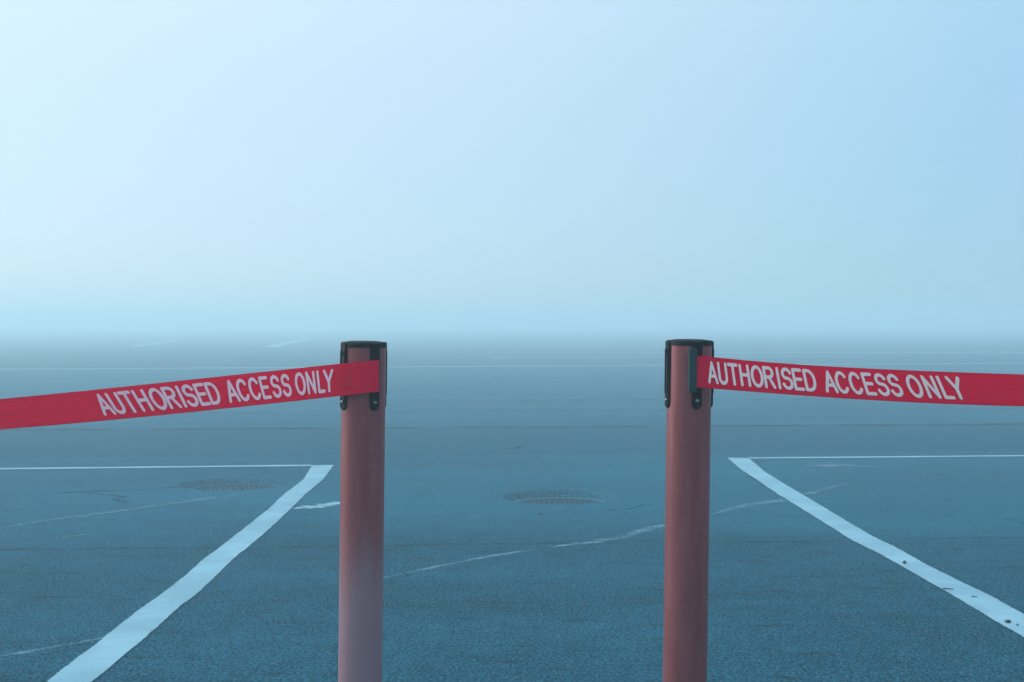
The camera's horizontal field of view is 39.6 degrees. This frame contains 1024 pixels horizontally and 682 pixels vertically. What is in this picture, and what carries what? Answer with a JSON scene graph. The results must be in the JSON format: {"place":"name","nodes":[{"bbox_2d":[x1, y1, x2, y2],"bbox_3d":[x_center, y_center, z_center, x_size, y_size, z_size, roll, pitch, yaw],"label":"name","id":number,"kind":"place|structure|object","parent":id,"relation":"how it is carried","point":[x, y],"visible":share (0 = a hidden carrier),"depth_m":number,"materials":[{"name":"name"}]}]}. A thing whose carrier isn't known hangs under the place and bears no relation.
{"place":"outdoors","nodes":[
{"label":"outdoors","id":0,"kind":"place"},
{"bbox_2d":[0,325,1023,681],"bbox_3d":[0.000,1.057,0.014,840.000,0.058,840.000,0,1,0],"label":"ground","id":1,"kind":"structure","parent":0,"point":[486,427],"depth_m":7.72,"materials":[{"name":"grey asphalt"}]},
{"bbox_2d":[0,637,102,655],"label":"scuff marking","id":2,"kind":"object","parent":1,"relation":"on","point":[22,652],"visible":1,"depth_m":4.42,"materials":[{"name":"white paint"}]},
{"bbox_2d":[1,494,246,527],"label":"scuff marking","id":3,"kind":"object","parent":1,"relation":"on","point":[109,512],"visible":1,"depth_m":7.65,"materials":[{"name":"white paint"}]},
{"bbox_2d":[0,465,310,468],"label":"road marking","id":4,"kind":"object","parent":1,"relation":"on","point":[155,466],"visible":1,"depth_m":10.07,"materials":[{"name":"paint"}]},
{"bbox_2d":[131,340,179,346],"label":"road marking","id":5,"kind":"object","parent":1,"relation":"on","point":[154,343],"visible":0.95,"depth_m":65.37,"materials":[{"name":"paint"}]},
{"bbox_2d":[48,465,332,681],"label":"road marking","id":6,"kind":"object","parent":1,"relation":"on","point":[106,652],"visible":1,"depth_m":5.29,"materials":[{"name":"paint"}]},
{"bbox_2d":[190,484,280,489],"bbox_3d":[-1.768,0.969,9.088,0.624,0.043,0.624,0,1,0],"label":"manhole cover","id":7,"kind":"object","parent":1,"relation":"in","point":[236,486],"visible":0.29,"depth_m":9.25,"materials":[{"name":"metal"}]},
{"bbox_2d":[265,339,308,347],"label":"road marking","id":8,"kind":"object","parent":1,"relation":"on","point":[280,344],"visible":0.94,"depth_m":66.83,"materials":[{"name":"paint"}]},
{"bbox_2d":[293,502,339,508],"bbox_3d":[-1.060,0.920,7.978,0.183,0.001,0.424,0,1,30],"label":"scuff marking","id":9,"kind":"object","parent":1,"relation":"on","point":[322,505],"visible":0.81,"depth_m":7.95,"materials":[{"name":"white paint"}]},
{"bbox_2d":[338,341,386,681],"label":"belt post","id":10,"kind":"object","parent":1,"relation":"on","point":[361,553],"visible":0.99,"depth_m":2.10,"materials":[{"name":"red plastic"}]},
{"bbox_2d":[0,360,378,428],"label":"barrier belt","id":11,"kind":"object","parent":10,"relation":"attached to","point":[241,390],"visible":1,"depth_m":2.16,"materials":[{"name":"red fabric"}]},
{"bbox_2d":[384,549,533,577],"bbox_3d":[-0.195,0.945,6.115,0.085,0.001,1.061,1,1,42],"label":"scuff marking","id":12,"kind":"object","parent":1,"relation":"on","point":[457,561],"visible":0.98,"depth_m":6.12,"materials":[{"name":"white paint"}]},
{"bbox_2d":[85,363,974,368],"bbox_3d":[0.830,0.577,32.958,30.812,0.001,0.284,0,1,-11],"label":"road marking","id":13,"kind":"object","parent":1,"relation":"on","point":[478,366],"visible":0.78,"depth_m":32.52,"materials":[{"name":"paint"}]},
{"bbox_2d":[516,497,605,503],"bbox_3d":[0.283,0.980,8.406,0.594,0.043,0.594,0,1,0],"label":"manhole cover","id":14,"kind":"object","parent":1,"relation":"in","point":[557,500],"visible":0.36,"depth_m":8.55,"materials":[{"name":"metal"}]},
{"bbox_2d":[547,524,664,547],"bbox_3d":[0.552,0.933,6.864,0.192,0.002,1.126,1,1,37],"label":"scuff marking","id":15,"kind":"object","parent":1,"relation":"on","point":[660,525],"visible":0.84,"depth_m":6.74,"materials":[{"name":"white paint"}]},
{"bbox_2d":[520,356,795,357],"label":"road marking","id":16,"kind":"object","parent":1,"relation":"on","point":[575,357],"visible":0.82,"depth_m":40.68,"materials":[{"name":"paint"}]},
{"bbox_2d":[663,339,713,681],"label":"belt post","id":17,"kind":"object","parent":1,"relation":"on","point":[687,510],"visible":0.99,"depth_m":2.10,"materials":[{"name":"red plastic"}]},
{"bbox_2d":[688,348,1023,405],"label":"barrier belt","id":18,"kind":"object","parent":17,"relation":"attached to","point":[965,388],"visible":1,"depth_m":2.05,"materials":[{"name":"red fabric"}]},
{"bbox_2d":[712,483,844,513],"bbox_3d":[1.600,0.914,8.293,0.194,0.002,1.998,1,1,37],"label":"scuff marking","id":19,"kind":"object","parent":1,"relation":"on","point":[764,501],"visible":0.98,"depth_m":8.02,"materials":[{"name":"white paint"}]},
{"bbox_2d":[818,464,881,466],"bbox_3d":[2.339,0.889,10.170,0.578,0.001,0.364,0,1,0],"label":"scuff marking","id":20,"kind":"object","parent":1,"relation":"on","point":[838,465],"visible":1,"depth_m":10.15,"materials":[{"name":"white paint"}]},
{"bbox_2d":[728,458,1023,636],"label":"road marking","id":21,"kind":"object","parent":1,"relation":"on","point":[993,608],"visible":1,"depth_m":6.24,"materials":[{"name":"paint"}]},
{"bbox_2d":[748,455,1023,457],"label":"road marking","id":22,"kind":"object","parent":1,"relation":"on","point":[892,456],"visible":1,"depth_m":10.80,"materials":[{"name":"paint"}]},
{"bbox_2d":[976,352,1023,352],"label":"road marking","id":23,"kind":"object","parent":1,"relation":"on","point":[999,352],"visible":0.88,"depth_m":47.28,"materials":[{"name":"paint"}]},
{"bbox_2d":[0,0,1023,324],"label":"sky","id":24,"kind":"structure","parent":0,"point":[163,162],"materials":[{"name":"blue"}]}
]}

